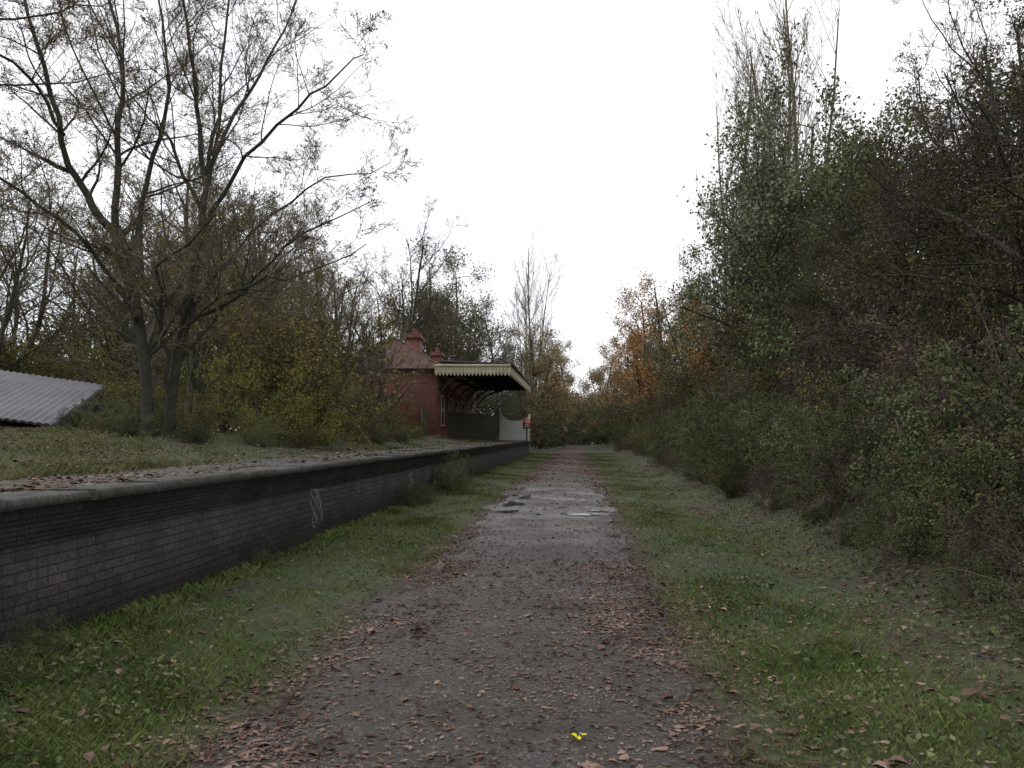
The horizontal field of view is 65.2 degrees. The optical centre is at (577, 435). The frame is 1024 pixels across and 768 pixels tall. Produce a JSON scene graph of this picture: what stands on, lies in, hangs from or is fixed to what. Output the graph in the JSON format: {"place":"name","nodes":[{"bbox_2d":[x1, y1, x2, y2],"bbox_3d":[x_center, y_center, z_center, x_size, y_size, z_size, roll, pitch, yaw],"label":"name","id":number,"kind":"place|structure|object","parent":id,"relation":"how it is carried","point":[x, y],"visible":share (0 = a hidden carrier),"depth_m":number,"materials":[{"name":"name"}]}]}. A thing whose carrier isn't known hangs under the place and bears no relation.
{"place":"outdoors","nodes":[
{"label":"outdoors","id":0,"kind":"place"},
{"bbox_2d":[186,445,736,767],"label":"path","id":1,"kind":"structure","parent":0,"point":[469,728],"depth_m":5.28,"materials":[{"name":"gravel"}]},
{"bbox_2d":[223,491,701,767],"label":"pebbles","id":2,"kind":"object","parent":1,"relation":"on","point":[401,712],"visible":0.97,"depth_m":5.26,"materials":[{"name":"gravel"}]},
{"bbox_2d":[434,364,529,392],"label":"canopy valance","id":3,"kind":"object","parent":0,"point":[454,369],"visible":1,"depth_m":43.92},
{"bbox_2d":[0,403,1023,767],"bbox_3d":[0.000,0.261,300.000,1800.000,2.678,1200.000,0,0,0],"label":"ground","id":4,"kind":"structure","parent":0,"point":[706,559],"depth_m":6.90,"materials":[{"name":"plant"}]},
{"bbox_2d":[0,631,46,692],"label":"bramble bush","id":5,"kind":"object","parent":4,"relation":"on","point":[29,674],"visible":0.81,"depth_m":4.99,"materials":[{"name":"green plant"}]},
{"bbox_2d":[0,110,89,353],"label":"bare tree","id":6,"kind":"object","parent":4,"relation":"on","point":[9,306],"visible":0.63,"depth_m":25.15,"materials":[{"name":"brown plant"}]},
{"bbox_2d":[1,608,90,667],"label":"bramble bush","id":7,"kind":"object","parent":4,"relation":"on","point":[37,639],"visible":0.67,"depth_m":5.50,"materials":[{"name":"green plant"}]},
{"bbox_2d":[0,124,94,380],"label":"bare tree","id":8,"kind":"object","parent":4,"relation":"on","point":[18,315],"visible":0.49,"depth_m":30.35,"materials":[{"name":"brown plant"}]},
{"bbox_2d":[0,156,105,365],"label":"bare tree","id":9,"kind":"object","parent":4,"relation":"on","point":[40,317],"visible":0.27,"depth_m":37.24,"materials":[{"name":"brown plant"}]},
{"bbox_2d":[0,370,106,428],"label":"shed","id":10,"kind":"structure","parent":4,"relation":"on","point":[29,401],"depth_m":19.06,"materials":[{"name":"metal"}]},
{"bbox_2d":[68,394,140,433],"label":"green bush","id":11,"kind":"object","parent":4,"relation":"on","point":[99,423],"visible":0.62,"depth_m":15.14,"materials":[{"name":"green plant"}]},
{"bbox_2d":[0,0,258,433],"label":"sallow tree","id":12,"kind":"object","parent":4,"relation":"on","point":[146,351],"visible":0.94,"depth_m":14.66,"materials":[{"name":"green plant"}]},
{"bbox_2d":[0,92,261,408],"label":"bare tree","id":13,"kind":"object","parent":4,"relation":"on","point":[82,305],"visible":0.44,"depth_m":25.72,"materials":[{"name":"brown plant"}]},
{"bbox_2d":[91,357,200,432],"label":"thicket bush","id":14,"kind":"object","parent":4,"relation":"on","point":[117,391],"visible":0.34,"depth_m":17.02,"materials":[{"name":"green plant"}]},
{"bbox_2d":[77,301,242,432],"bbox_3d":[-13.601,-2.250,27.186,4.535,5.137,6.195,0,0,56],"label":"thicket bush","id":15,"kind":"object","parent":4,"relation":"on","point":[100,350],"visible":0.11,"depth_m":26.37,"materials":[{"name":"green plant"}]},
{"bbox_2d":[12,183,310,415],"bbox_3d":[-16.859,-5.186,31.092,12.313,11.066,7.542,0,0,40],"label":"bare tree","id":16,"kind":"object","parent":4,"relation":"on","point":[147,247],"visible":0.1,"depth_m":31.05,"materials":[{"name":"brown plant"}]},
{"bbox_2d":[9,80,315,427],"bbox_3d":[-10.098,-4.892,22.148,5.553,10.311,8.229,0,0,14],"label":"bare tree","id":17,"kind":"object","parent":4,"relation":"on","point":[196,355],"visible":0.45,"depth_m":21.47,"materials":[{"name":"brown plant"}]},
{"bbox_2d":[141,384,233,440],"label":"thicket bush","id":18,"kind":"object","parent":4,"relation":"on","point":[211,410],"visible":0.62,"depth_m":16.61,"materials":[{"name":"green plant"}]},
{"bbox_2d":[4,0,423,433],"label":"sallow tree","id":19,"kind":"object","parent":4,"relation":"on","point":[203,228],"visible":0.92,"depth_m":14.93,"materials":[{"name":"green plant"}]},
{"bbox_2d":[143,179,325,432],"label":"bare tree","id":20,"kind":"object","parent":4,"relation":"on","point":[224,424],"visible":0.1,"depth_m":27.83,"materials":[{"name":"brown plant"}]},
{"bbox_2d":[142,160,356,396],"bbox_3d":[-10.087,-4.287,25.147,6.292,9.072,4.963,0,0,-13],"label":"bare tree","id":21,"kind":"object","parent":4,"relation":"on","point":[258,269],"visible":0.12,"depth_m":24.57,"materials":[{"name":"brown plant"}]},
{"bbox_2d":[181,332,327,445],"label":"thicket bush","id":22,"kind":"object","parent":4,"relation":"on","point":[270,407],"visible":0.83,"depth_m":18.88,"materials":[{"name":"green plant"}]},
{"bbox_2d":[229,411,290,447],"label":"green bush","id":23,"kind":"object","parent":4,"relation":"on","point":[264,434],"visible":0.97,"depth_m":17.39,"materials":[{"name":"green plant"}]},
{"bbox_2d":[151,183,373,382],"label":"bare tree","id":24,"kind":"object","parent":4,"relation":"on","point":[324,279],"visible":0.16,"depth_m":36.19,"materials":[{"name":"brown plant"}]},
{"bbox_2d":[0,440,531,659],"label":"station platform","id":25,"kind":"structure","parent":4,"relation":"on","point":[80,552],"depth_m":7.69,"materials":[{"name":"brick"}]},
{"bbox_2d":[196,331,359,440],"bbox_3d":[-7.690,-1.372,22.265,3.790,3.537,4.670,0,0,38],"label":"thicket bush","id":26,"kind":"object","parent":4,"relation":"on","point":[313,378],"visible":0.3,"depth_m":21.90,"materials":[{"name":"green plant"}]},
{"bbox_2d":[142,245,419,446],"bbox_3d":[-8.682,-2.326,23.707,7.529,5.533,6.524,0,0,-22],"label":"thicket bush","id":27,"kind":"object","parent":4,"relation":"on","point":[326,356],"visible":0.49,"depth_m":22.30,"materials":[{"name":"green plant"}]},
{"bbox_2d":[208,319,353,438],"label":"thicket bush","id":28,"kind":"object","parent":4,"relation":"on","point":[286,371],"visible":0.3,"depth_m":21.83,"materials":[{"name":"green plant"}]},
{"bbox_2d":[211,237,379,397],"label":"bare tree","id":29,"kind":"object","parent":4,"relation":"on","point":[317,301],"visible":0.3,"depth_m":31.19,"materials":[{"name":"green plant"}]},
{"bbox_2d":[266,369,386,447],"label":"thicket bush","id":30,"kind":"object","parent":4,"relation":"on","point":[328,435],"visible":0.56,"depth_m":21.16,"materials":[{"name":"green plant"}]},
{"bbox_2d":[253,216,413,430],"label":"bare tree","id":31,"kind":"object","parent":4,"relation":"on","point":[340,302],"visible":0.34,"depth_m":35.70,"materials":[{"name":"brown plant"}]},
{"bbox_2d":[262,196,480,360],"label":"bare tree","id":32,"kind":"object","parent":4,"relation":"on","point":[444,302],"visible":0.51,"depth_m":65.06,"materials":[{"name":"brown plant"}]},
{"bbox_2d":[330,273,453,426],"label":"bare tree","id":33,"kind":"object","parent":4,"relation":"on","point":[380,365],"visible":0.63,"depth_m":36.86,"materials":[{"name":"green plant"}]},
{"bbox_2d":[331,369,475,437],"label":"walls","id":34,"kind":"structure","parent":4,"relation":"on","point":[437,429],"depth_m":45.00,"materials":[{"name":"red brick"}]},
{"bbox_2d":[436,368,525,413],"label":"canopy brackets","id":35,"kind":"object","parent":34,"relation":"attached to","point":[493,383],"visible":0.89,"depth_m":51.25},
{"bbox_2d":[374,233,480,360],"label":"willow tree","id":36,"kind":"object","parent":4,"relation":"on","point":[445,287],"visible":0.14,"depth_m":77.94,"materials":[{"name":"green plant"}]},
{"bbox_2d":[390,253,481,360],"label":"bare tree","id":37,"kind":"object","parent":4,"relation":"on","point":[449,317],"visible":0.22,"depth_m":69.20,"materials":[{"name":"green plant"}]},
{"bbox_2d":[421,408,496,439],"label":"picket fence","id":38,"kind":"object","parent":4,"relation":"on","point":[466,425],"visible":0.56,"depth_m":52.87,"materials":[{"name":"wood"}]},
{"bbox_2d":[420,244,519,401],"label":"willow tree","id":39,"kind":"object","parent":4,"relation":"on","point":[477,336],"visible":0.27,"depth_m":73.43,"materials":[{"name":"green plant"}]},
{"bbox_2d":[406,291,533,426],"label":"bare tree","id":40,"kind":"object","parent":4,"relation":"on","point":[459,340],"visible":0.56,"depth_m":63.71,"materials":[{"name":"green plant"}]},
{"bbox_2d":[476,333,534,438],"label":"willow tree","id":41,"kind":"object","parent":4,"relation":"on","point":[511,403],"visible":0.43,"depth_m":68.02,"materials":[{"name":"green plant"}]},
{"bbox_2d":[0,427,1023,767],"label":"fallen leaves","id":42,"kind":"object","parent":4,"relation":"on","point":[292,753],"visible":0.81,"depth_m":5.81,"materials":[{"name":"brown plant"}]},
{"bbox_2d":[0,426,1023,767],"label":"weeds","id":43,"kind":"object","parent":4,"relation":"on","point":[818,738],"visible":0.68,"depth_m":5.00,"materials":[{"name":"green plant"}]},
{"bbox_2d":[498,356,559,450],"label":"autumn tree","id":44,"kind":"object","parent":4,"relation":"on","point":[534,395],"visible":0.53,"depth_m":75.86,"materials":[{"name":"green plant"}]},
{"bbox_2d":[477,317,583,443],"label":"autumn tree","id":45,"kind":"object","parent":4,"relation":"on","point":[559,406],"visible":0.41,"depth_m":87.22,"materials":[{"name":"brown plant"}]},
{"bbox_2d":[506,227,571,446],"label":"poplar tree","id":46,"kind":"object","parent":4,"relation":"on","point":[528,303],"visible":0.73,"depth_m":98.01,"materials":[{"name":"brown plant"}]},
{"bbox_2d":[596,280,681,419],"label":"autumn tree","id":47,"kind":"object","parent":4,"relation":"on","point":[632,348],"visible":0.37,"depth_m":67.60,"materials":[{"name":"orange plant"}]},
{"bbox_2d":[619,267,695,400],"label":"autumn tree","id":48,"kind":"object","parent":4,"relation":"on","point":[650,321],"visible":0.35,"depth_m":61.72,"materials":[{"name":"orange plant"}]},
{"bbox_2d":[635,246,720,391],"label":"willow tree","id":49,"kind":"object","parent":4,"relation":"on","point":[658,346],"visible":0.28,"depth_m":54.44,"materials":[{"name":"green plant"}]},
{"bbox_2d":[664,399,745,469],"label":"green bush","id":50,"kind":"object","parent":4,"relation":"on","point":[695,443],"visible":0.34,"depth_m":23.33,"materials":[{"name":"green plant"}]},
{"bbox_2d":[668,293,748,403],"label":"autumn tree","id":51,"kind":"object","parent":4,"relation":"on","point":[702,358],"visible":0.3,"depth_m":39.78,"materials":[{"name":"orange plant"}]},
{"bbox_2d":[654,210,807,398],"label":"green tree","id":52,"kind":"object","parent":4,"relation":"on","point":[695,251],"visible":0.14,"depth_m":44.16,"materials":[{"name":"green plant"}]},
{"bbox_2d":[695,431,783,498],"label":"bramble bush","id":53,"kind":"object","parent":4,"relation":"on","point":[725,481],"visible":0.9,"depth_m":16.93,"materials":[{"name":"green plant"}]},
{"bbox_2d":[692,19,808,332],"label":"poplar tree","id":54,"kind":"object","parent":4,"relation":"on","point":[719,163],"visible":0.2,"depth_m":54.32,"materials":[{"name":"green plant"}]},
{"bbox_2d":[679,356,829,466],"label":"bramble bush","id":55,"kind":"object","parent":4,"relation":"on","point":[699,418],"visible":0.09,"depth_m":19.74,"materials":[{"name":"green plant"}]},
{"bbox_2d":[704,390,810,478],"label":"green bush","id":56,"kind":"object","parent":4,"relation":"on","point":[746,463],"visible":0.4,"depth_m":18.27,"materials":[{"name":"green plant"}]},
{"bbox_2d":[648,69,869,371],"bbox_3d":[8.578,-7.696,32.382,8.591,14.255,10.603,0,0,29],"label":"willow tree","id":57,"kind":"object","parent":4,"relation":"on","point":[762,231],"visible":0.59,"depth_m":31.35,"materials":[{"name":"green plant"}]},
{"bbox_2d":[664,18,855,358],"bbox_3d":[9.282,-8.883,36.563,10.580,16.910,9.067,0,0,-35],"label":"willow tree","id":58,"kind":"object","parent":4,"relation":"on","point":[785,68],"visible":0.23,"depth_m":34.86,"materials":[{"name":"green plant"}]},
{"bbox_2d":[705,0,830,266],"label":"poplar tree","id":59,"kind":"object","parent":4,"relation":"on","point":[753,73],"visible":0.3,"depth_m":49.32,"materials":[{"name":"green plant"}]},
{"bbox_2d":[695,0,873,252],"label":"poplar tree","id":60,"kind":"object","parent":4,"relation":"on","point":[792,66],"visible":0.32,"depth_m":49.49,"materials":[{"name":"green plant"}]},
{"bbox_2d":[685,275,903,413],"bbox_3d":[7.046,-2.402,21.559,6.490,4.352,5.844,0,0,35],"label":"bramble bush","id":61,"kind":"object","parent":4,"relation":"on","point":[766,367],"visible":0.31,"depth_m":21.31,"materials":[{"name":"green plant"}]},
{"bbox_2d":[683,64,908,357],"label":"willow tree","id":62,"kind":"object","parent":4,"relation":"on","point":[829,95],"visible":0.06,"depth_m":40.92,"materials":[{"name":"green plant"}]},
{"bbox_2d":[750,421,852,506],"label":"bramble bush","id":63,"kind":"object","parent":4,"relation":"on","point":[789,477],"visible":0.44,"depth_m":13.33,"materials":[{"name":"green plant"}]},
{"bbox_2d":[730,398,874,482],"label":"green bush","id":64,"kind":"object","parent":4,"relation":"on","point":[751,433],"visible":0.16,"depth_m":15.88,"materials":[{"name":"green plant"}]},
{"bbox_2d":[613,391,1023,724],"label":"ivy ground cover","id":65,"kind":"object","parent":4,"relation":"on","point":[993,633],"visible":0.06,"depth_m":7.61,"materials":[{"name":"green plant"}]},
{"bbox_2d":[757,399,881,479],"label":"green bush","id":66,"kind":"object","parent":4,"relation":"on","point":[815,433],"visible":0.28,"depth_m":13.64,"materials":[{"name":"green plant"}]},
{"bbox_2d":[711,128,931,384],"bbox_3d":[8.294,-4.640,23.967,4.753,7.900,7.538,0,0,-42],"label":"tree","id":67,"kind":"object","parent":4,"relation":"on","point":[811,267],"visible":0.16,"depth_m":23.95,"materials":[{"name":"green plant"}]},
{"bbox_2d":[769,357,890,466],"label":"thicket bush","id":68,"kind":"object","parent":4,"relation":"on","point":[810,391],"visible":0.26,"depth_m":15.24,"materials":[{"name":"green plant"}]},
{"bbox_2d":[742,370,918,447],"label":"bramble bush","id":69,"kind":"object","parent":4,"relation":"on","point":[762,417],"visible":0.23,"depth_m":15.62,"materials":[{"name":"green plant"}]},
{"bbox_2d":[723,105,955,378],"bbox_3d":[10.092,-6.333,30.082,8.251,11.335,9.947,0,0,-20],"label":"green tree","id":70,"kind":"object","parent":4,"relation":"on","point":[813,207],"visible":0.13,"depth_m":28.65,"materials":[{"name":"green plant"}]},
{"bbox_2d":[776,368,907,459],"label":"bramble bush","id":71,"kind":"object","parent":4,"relation":"on","point":[840,412],"visible":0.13,"depth_m":13.74,"materials":[{"name":"green plant"}]},
{"bbox_2d":[761,305,928,410],"bbox_3d":[6.649,-1.730,19.606,4.002,3.057,4.312,0,0,-8],"label":"bramble bush","id":72,"kind":"object","parent":4,"relation":"on","point":[782,379],"visible":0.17,"depth_m":19.42,"materials":[{"name":"green plant"}]},
{"bbox_2d":[767,175,930,408],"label":"hawthorn tree","id":73,"kind":"object","parent":4,"relation":"on","point":[808,305],"visible":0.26,"depth_m":21.69,"materials":[{"name":"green plant"}]},
{"bbox_2d":[809,497,891,549],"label":"bramble bush","id":74,"kind":"object","parent":4,"relation":"on","point":[843,536],"visible":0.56,"depth_m":9.62,"materials":[{"name":"green plant"}]},
{"bbox_2d":[775,408,926,507],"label":"green bush","id":75,"kind":"object","parent":4,"relation":"on","point":[825,483],"visible":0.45,"depth_m":11.24,"materials":[{"name":"green plant"}]},
{"bbox_2d":[790,395,925,489],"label":"bramble bush","id":76,"kind":"object","parent":4,"relation":"on","point":[845,448],"visible":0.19,"depth_m":11.41,"materials":[{"name":"green plant"}]},
{"bbox_2d":[780,280,944,420],"bbox_3d":[6.913,-1.779,17.732,4.729,3.257,5.449,0,0,-14],"label":"bramble bush","id":77,"kind":"object","parent":4,"relation":"on","point":[822,354],"visible":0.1,"depth_m":17.15,"materials":[{"name":"green plant"}]},
{"bbox_2d":[783,71,949,343],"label":"green tree","id":78,"kind":"object","parent":4,"relation":"on","point":[857,170],"visible":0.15,"depth_m":26.09,"materials":[{"name":"green plant"}]},
{"bbox_2d":[738,202,997,379],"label":"tree","id":79,"kind":"object","parent":4,"relation":"on","point":[787,339],"visible":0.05,"depth_m":17.38,"materials":[{"name":"green plant"}]},
{"bbox_2d":[803,419,951,528],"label":"bramble bush","id":80,"kind":"object","parent":4,"relation":"on","point":[845,477],"visible":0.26,"depth_m":10.12,"materials":[{"name":"green plant"}]},
{"bbox_2d":[804,261,982,420],"bbox_3d":[6.581,-1.699,15.296,4.556,3.139,4.298,0,0,20],"label":"bramble bush","id":81,"kind":"object","parent":4,"relation":"on","point":[855,359],"visible":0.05,"depth_m":16.34,"materials":[{"name":"green plant"}]},
{"bbox_2d":[771,99,1019,343],"bbox_3d":[7.924,-4.454,18.021,4.543,7.525,6.762,0,0,-49],"label":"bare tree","id":82,"kind":"object","parent":4,"relation":"on","point":[837,240],"visible":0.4,"depth_m":18.57,"materials":[{"name":"green plant"}]},
{"bbox_2d":[785,108,1023,416],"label":"hawthorn tree","id":83,"kind":"object","parent":4,"relation":"on","point":[915,187],"visible":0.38,"depth_m":15.34,"materials":[{"name":"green plant"}]},
{"bbox_2d":[855,466,969,561],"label":"bramble bush","id":84,"kind":"object","parent":4,"relation":"on","point":[926,541],"visible":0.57,"depth_m":8.22,"materials":[{"name":"green plant"}]},
{"bbox_2d":[810,20,1023,345],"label":"green tree","id":85,"kind":"object","parent":4,"relation":"on","point":[988,106],"visible":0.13,"depth_m":18.35,"materials":[{"name":"green plant"}]},
{"bbox_2d":[817,0,1023,411],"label":"hawthorn tree","id":86,"kind":"object","parent":4,"relation":"on","point":[1012,251],"visible":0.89,"depth_m":10.93,"materials":[{"name":"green plant"}]},
{"bbox_2d":[842,443,998,564],"bbox_3d":[3.636,0.770,8.402,1.697,1.379,1.569,0,0,23],"label":"bramble bush","id":87,"kind":"object","parent":4,"relation":"on","point":[916,522],"visible":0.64,"depth_m":8.38,"materials":[{"name":"green plant"}]},
{"bbox_2d":[833,0,1023,281],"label":"bare tree","id":88,"kind":"object","parent":4,"relation":"on","point":[987,62],"visible":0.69,"depth_m":14.99,"materials":[{"name":"brown plant"}]},
{"bbox_2d":[834,305,1023,526],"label":"green bush","id":89,"kind":"object","parent":4,"relation":"on","point":[910,434],"visible":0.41,"depth_m":9.15,"materials":[{"name":"green plant"}]},
{"bbox_2d":[841,299,1022,455],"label":"bramble bush","id":90,"kind":"object","parent":4,"relation":"on","point":[928,404],"visible":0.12,"depth_m":10.94,"materials":[{"name":"green plant"}]},
{"bbox_2d":[845,261,1023,469],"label":"bramble bush","id":91,"kind":"object","parent":4,"relation":"on","point":[917,354],"visible":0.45,"depth_m":9.24,"materials":[{"name":"green plant"}]},
{"bbox_2d":[853,340,1023,547],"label":"bramble bush","id":92,"kind":"object","parent":4,"relation":"on","point":[965,437],"visible":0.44,"depth_m":7.43,"materials":[{"name":"green plant"}]},
{"bbox_2d":[858,246,1023,417],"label":"bramble bush","id":93,"kind":"object","parent":4,"relation":"on","point":[937,324],"visible":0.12,"depth_m":11.97,"materials":[{"name":"green plant"}]},
{"bbox_2d":[882,258,1023,433],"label":"thicket bush","id":94,"kind":"object","parent":4,"relation":"on","point":[961,337],"visible":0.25,"depth_m":11.06,"materials":[{"name":"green plant"}]},
{"bbox_2d":[887,179,1023,388],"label":"bramble bush","id":95,"kind":"object","parent":4,"relation":"on","point":[989,304],"visible":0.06,"depth_m":13.93,"materials":[{"name":"green plant"}]},
{"bbox_2d":[888,0,1023,326],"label":"hawthorn tree","id":96,"kind":"object","parent":4,"relation":"on","point":[951,106],"visible":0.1,"depth_m":17.95,"materials":[{"name":"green plant"}]},
{"bbox_2d":[890,0,1023,304],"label":"hawthorn tree","id":97,"kind":"object","parent":4,"relation":"on","point":[984,143],"visible":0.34,"depth_m":13.97,"materials":[{"name":"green plant"}]},
{"bbox_2d":[900,355,1023,571],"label":"bramble bush","id":98,"kind":"object","parent":4,"relation":"on","point":[973,462],"visible":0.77,"depth_m":6.78,"materials":[{"name":"green plant"}]},
{"bbox_2d":[928,510,1023,612],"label":"bramble bush","id":99,"kind":"object","parent":4,"relation":"on","point":[976,563],"visible":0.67,"depth_m":6.56,"materials":[{"name":"green plant"}]},
{"bbox_2d":[931,302,1023,491],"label":"bramble bush","id":100,"kind":"object","parent":4,"relation":"on","point":[972,393],"visible":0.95,"depth_m":6.18,"materials":[{"name":"green plant"}]},
{"bbox_2d":[937,484,1023,581],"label":"bramble bush","id":101,"kind":"object","parent":4,"relation":"on","point":[971,525],"visible":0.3,"depth_m":6.94,"materials":[{"name":"green plant"}]},
{"bbox_2d":[939,493,1023,609],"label":"bramble bush","id":102,"kind":"object","parent":4,"relation":"on","point":[1004,540],"visible":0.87,"depth_m":6.27,"materials":[{"name":"green plant"}]},
{"bbox_2d":[961,332,1023,456],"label":"bramble bush","id":103,"kind":"object","parent":4,"relation":"on","point":[1000,372],"visible":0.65,"depth_m":7.60,"materials":[{"name":"green plant"}]},
{"bbox_2d":[966,556,1023,648],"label":"bramble bush","id":104,"kind":"object","parent":4,"relation":"on","point":[1010,608],"visible":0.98,"depth_m":5.48,"materials":[{"name":"green plant"}]},
{"bbox_2d":[0,0,1023,432],"label":"sky","id":105,"kind":"structure","parent":0,"point":[583,123],"materials":[{"name":"white"}]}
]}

